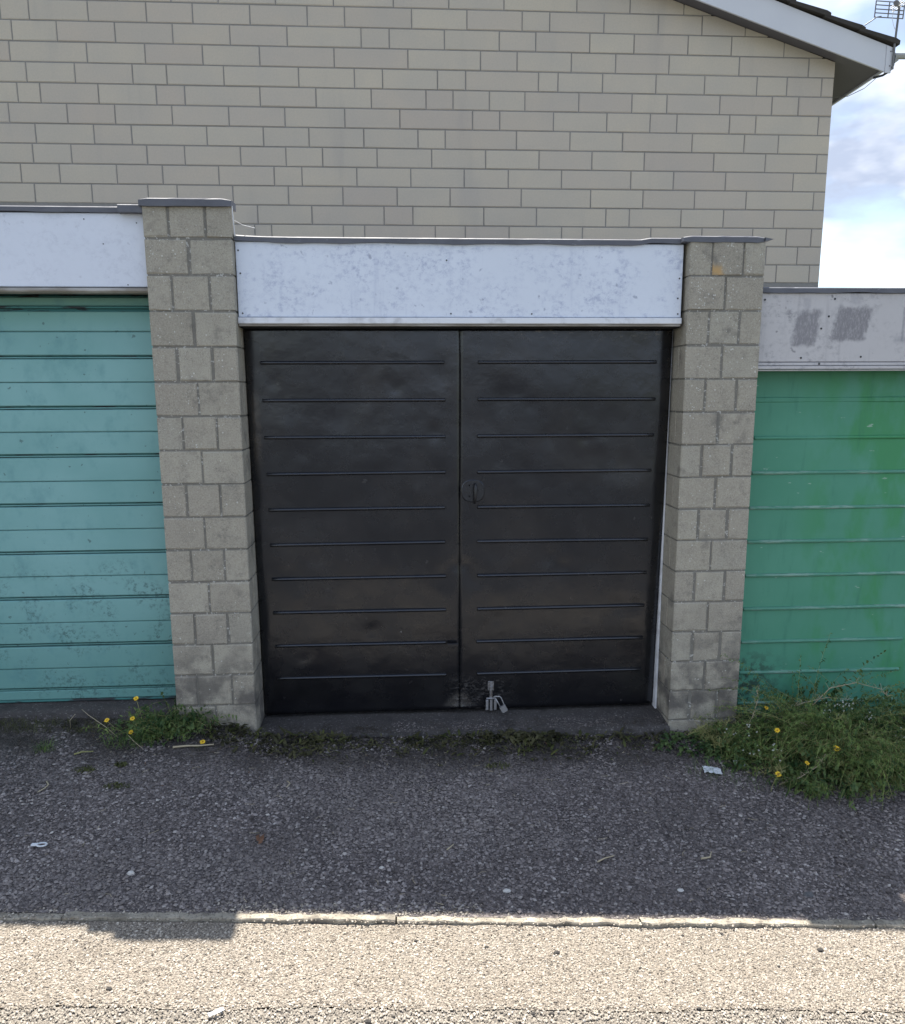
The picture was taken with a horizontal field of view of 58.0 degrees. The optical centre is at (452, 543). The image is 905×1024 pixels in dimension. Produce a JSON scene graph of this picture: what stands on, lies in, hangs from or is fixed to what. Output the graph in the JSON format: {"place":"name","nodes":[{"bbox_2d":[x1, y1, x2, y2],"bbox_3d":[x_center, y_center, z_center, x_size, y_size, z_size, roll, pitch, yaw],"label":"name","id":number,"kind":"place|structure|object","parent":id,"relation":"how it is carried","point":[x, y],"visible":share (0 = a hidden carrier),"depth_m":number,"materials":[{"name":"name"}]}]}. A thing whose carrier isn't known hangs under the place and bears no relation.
{"place":"outdoors","nodes":[
{"label":"outdoors","id":0,"kind":"place"},
{"bbox_2d":[10,688,874,1010],"bbox_3d":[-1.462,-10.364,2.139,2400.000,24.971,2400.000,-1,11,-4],"label":"ground","id":1,"kind":"structure","parent":0,"point":[510,1008],"depth_m":2.97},
{"bbox_2d":[0,0,904,286],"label":"house","id":2,"kind":"structure","parent":1,"relation":"on","point":[506,118],"depth_m":8.87,"materials":[{"name":"brick"}]},
{"bbox_2d":[865,0,904,69],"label":"tv aerial","id":3,"kind":"object","parent":2,"relation":"attached to","point":[896,3],"visible":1,"depth_m":8.71,"materials":[{"name":"metal"}]},
{"bbox_2d":[736,287,904,714],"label":"garage","id":4,"kind":"structure","parent":1,"relation":"on","point":[825,553],"depth_m":4.46,"materials":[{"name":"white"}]},
{"bbox_2d":[736,369,904,714],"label":"door","id":5,"kind":"structure","parent":4,"relation":"in","point":[825,554],"depth_m":4.49,"materials":[{"name":"green paint"}]},
{"bbox_2d":[0,1006,904,1023],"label":"road bed","id":6,"kind":"object","parent":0,"point":[486,1010],"visible":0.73,"depth_m":2.67,"materials":[{"name":"beige gravel"}]},
{"bbox_2d":[0,703,904,919],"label":"driveway","id":7,"kind":"structure","parent":0,"point":[9,740],"depth_m":3.54,"materials":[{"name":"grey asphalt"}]},
{"bbox_2d":[31,842,47,846],"bbox_3d":[-1.681,1.224,3.320,0.064,0.008,0.034,-1,11,-4],"label":"ring pull","id":8,"kind":"object","parent":7,"relation":"on","point":[38,845],"visible":1,"depth_m":3.31,"materials":[{"name":"metal"}]},
{"bbox_2d":[29,737,57,752],"bbox_3d":[-1.983,0.973,3.962,0.164,0.078,0.133,-1,11,-4],"label":"grass tuft","id":9,"kind":"object","parent":7,"relation":"on","point":[44,748],"visible":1,"depth_m":3.96,"materials":[{"name":"green plant"}]},
{"bbox_2d":[74,765,94,773],"bbox_3d":[-1.726,1.057,3.819,0.123,0.025,0.065,-1,11,-4],"label":"moss patch","id":10,"kind":"object","parent":7,"relation":"on","point":[85,768],"visible":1,"depth_m":3.82,"materials":[{"name":"green plant"}]},
{"bbox_2d":[0,204,177,719],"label":"garage","id":11,"kind":"structure","parent":7,"relation":"on","point":[85,620],"depth_m":4.16,"materials":[{"name":"white"}]},
{"bbox_2d":[0,296,175,702],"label":"door","id":12,"kind":"structure","parent":11,"relation":"in","point":[85,613],"depth_m":4.19,"materials":[{"name":"teal paint"}]},
{"bbox_2d":[103,782,130,788],"bbox_3d":[-1.531,1.103,3.728,0.137,0.024,0.066,-1,11,-4],"label":"moss patch","id":13,"kind":"object","parent":7,"relation":"on","point":[117,784],"visible":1,"depth_m":3.72,"materials":[{"name":"green plant"}]},
{"bbox_2d":[114,760,126,767],"bbox_3d":[-1.579,1.047,3.881,0.073,0.025,0.053,-1,11,-4],"label":"moss patch","id":14,"kind":"object","parent":7,"relation":"on","point":[117,764],"visible":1,"depth_m":3.87,"materials":[{"name":"green plant"}]},
{"bbox_2d":[82,692,236,750],"bbox_3d":[-1.494,0.894,4.148,0.728,0.185,0.400,-5,12,-24],"label":"weed clump","id":15,"kind":"object","parent":7,"relation":"on","point":[152,723],"visible":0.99,"depth_m":4.12,"materials":[{"name":"green plant"}]},
{"bbox_2d":[173,744,213,747],"bbox_3d":[-1.286,1.001,4.050,0.196,0.011,0.014,-2,11,-10],"label":"stick","id":16,"kind":"object","parent":7,"relation":"on","point":[179,746],"visible":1,"depth_m":4.04,"materials":[{"name":"wood"}]},
{"bbox_2d":[138,198,264,731],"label":"block pillar","id":17,"kind":"structure","parent":7,"relation":"on","point":[198,351],"depth_m":4.01,"materials":[{"name":"concrete"}]},
{"bbox_2d":[256,834,263,843],"bbox_3d":[-0.809,1.236,3.431,0.035,0.018,0.072,-2,11,-11],"label":"dead leaf","id":18,"kind":"object","parent":7,"relation":"on","point":[260,839],"visible":1,"depth_m":3.42,"materials":[{"name":"brown plant"}]},
{"bbox_2d":[215,901,483,915],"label":"kerb chippings","id":19,"kind":"object","parent":7,"relation":"on","point":[341,912],"visible":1,"depth_m":3.07,"materials":[{"name":"grey gravel"}]},
{"bbox_2d":[0,715,711,783],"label":"ground weeds","id":20,"kind":"object","parent":7,"relation":"on","point":[520,735],"visible":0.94,"depth_m":4.24,"materials":[{"name":"green plant"}]},
{"bbox_2d":[0,911,904,928],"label":"kerb","id":21,"kind":"structure","parent":7,"relation":"on","point":[386,918],"depth_m":3.04,"materials":[{"name":"concrete"}]},
{"bbox_2d":[0,907,904,927],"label":"kerb grit","id":22,"kind":"object","parent":21,"relation":"on","point":[347,920],"visible":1,"depth_m":3.05,"materials":[{"name":"grey gravel"}]},
{"bbox_2d":[233,235,683,736],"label":"garage","id":23,"kind":"structure","parent":7,"relation":"on","point":[459,451],"depth_m":4.29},
{"bbox_2d":[243,329,459,714],"bbox_3d":[-0.502,-0.077,4.322,1.078,2.070,0.106,-1,11,-4],"label":"door leaf","id":24,"kind":"structure","parent":23,"relation":"in","point":[354,433],"depth_m":4.30,"materials":[{"name":"black paint"}]},
{"bbox_2d":[264,715,666,734],"bbox_3d":[0.070,0.977,4.423,2.186,0.008,0.167,-1,11,-4],"label":"step grit","id":25,"kind":"object","parent":23,"relation":"on","point":[399,724],"visible":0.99,"depth_m":4.41,"materials":[{"name":"grey gravel"}]},
{"bbox_2d":[493,696,507,712],"bbox_3d":[0.263,0.883,4.502,0.083,0.097,0.019,-1,11,-4],"label":"padlock","id":26,"kind":"object","parent":23,"relation":"hanging from","point":[503,707],"visible":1,"depth_m":4.50,"materials":[{"name":"silver metal"}]},
{"bbox_2d":[459,329,672,710],"bbox_3d":[0.589,-0.093,4.387,1.103,2.073,0.113,-1,11,-4],"label":"door leaf","id":27,"kind":"structure","parent":23,"relation":"in","point":[563,432],"depth_m":4.36,"materials":[{"name":"black paint"}]},
{"bbox_2d":[485,762,509,769],"bbox_3d":[0.223,1.108,4.078,0.148,0.026,0.077,-1,11,-4],"label":"moss patch","id":28,"kind":"object","parent":7,"relation":"on","point":[488,764],"visible":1,"depth_m":4.08,"materials":[{"name":"green plant"}]},
{"bbox_2d":[703,766,721,773],"bbox_3d":[1.292,1.124,4.054,0.090,0.017,0.056,1,11,5],"label":"paper scrap","id":29,"kind":"object","parent":7,"relation":"on","point":[716,770],"visible":0.98,"depth_m":4.05,"materials":[{"name":"white paper"}]},
{"bbox_2d":[657,236,772,730],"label":"block pillar","id":30,"kind":"structure","parent":7,"relation":"on","point":[715,355],"depth_m":4.20,"materials":[{"name":"concrete"}]},
{"bbox_2d":[771,771,781,789],"bbox_3d":[1.555,1.143,3.912,0.039,0.112,0.035,-1,11,-4],"label":"yellow flower","id":31,"kind":"object","parent":7,"relation":"on","point":[777,774],"visible":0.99,"depth_m":3.90,"materials":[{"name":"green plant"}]},
{"bbox_2d":[653,633,904,810],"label":"weed bank","id":32,"kind":"structure","parent":7,"relation":"on","point":[859,760],"depth_m":4.12,"materials":[{"name":"green plant"}]},
{"bbox_2d":[745,685,760,729],"bbox_3d":[1.580,0.887,4.303,0.087,0.282,0.046,-1,11,-4],"label":"dry stalk","id":33,"kind":"object","parent":32,"relation":"on","point":[755,707],"visible":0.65,"depth_m":4.29,"materials":[{"name":"plant"}]},
{"bbox_2d":[779,753,825,784],"bbox_3d":[1.709,1.093,3.954,0.233,0.166,0.065,-1,11,-4],"label":"dry stalk","id":34,"kind":"object","parent":32,"relation":"on","point":[805,772],"visible":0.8,"depth_m":3.95,"materials":[{"name":"plant"}]},
{"bbox_2d":[792,696,850,705],"bbox_3d":[1.966,0.845,4.371,0.361,0.098,0.037,1,11,5],"label":"dry stalk","id":35,"kind":"object","parent":32,"relation":"on","point":[819,699],"visible":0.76,"depth_m":4.37,"materials":[{"name":"plant"}]},
{"bbox_2d":[805,679,892,711],"bbox_3d":[2.107,0.823,4.345,0.459,0.248,0.044,1,11,6],"label":"dry stalk","id":36,"kind":"object","parent":32,"relation":"on","point":[848,684],"visible":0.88,"depth_m":4.32,"materials":[{"name":"plant"}]},
{"bbox_2d":[803,891,813,897],"bbox_3d":[1.420,1.399,3.257,0.043,0.016,0.032,-1,11,-4],"label":"stone","id":37,"kind":"object","parent":7,"relation":"on","point":[809,894],"visible":1,"depth_m":3.25,"materials":[{"name":"grey stone"}]},
{"bbox_2d":[0,920,904,1012],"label":"pavement","id":38,"kind":"structure","parent":0,"point":[307,1002],"depth_m":2.82,"materials":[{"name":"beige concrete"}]},
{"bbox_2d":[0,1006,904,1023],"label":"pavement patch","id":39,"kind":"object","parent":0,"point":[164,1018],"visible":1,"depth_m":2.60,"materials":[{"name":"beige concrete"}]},
{"bbox_2d":[207,1007,224,1016],"bbox_3d":[-0.744,1.471,2.565,0.051,0.007,0.017,-8,13,-37],"label":"litter chip","id":40,"kind":"object","parent":39,"relation":"on","point":[219,1010],"visible":1,"depth_m":2.56,"materials":[{"name":"paper"}]},
{"bbox_2d":[24,724,900,904],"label":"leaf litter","id":41,"kind":"object","parent":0,"point":[429,790],"visible":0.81,"depth_m":3.94,"materials":[{"name":"plant"}]},
{"bbox_2d":[796,0,904,287],"label":"sky","id":42,"kind":"structure","parent":0,"point":[863,244],"materials":[{"name":"white"}]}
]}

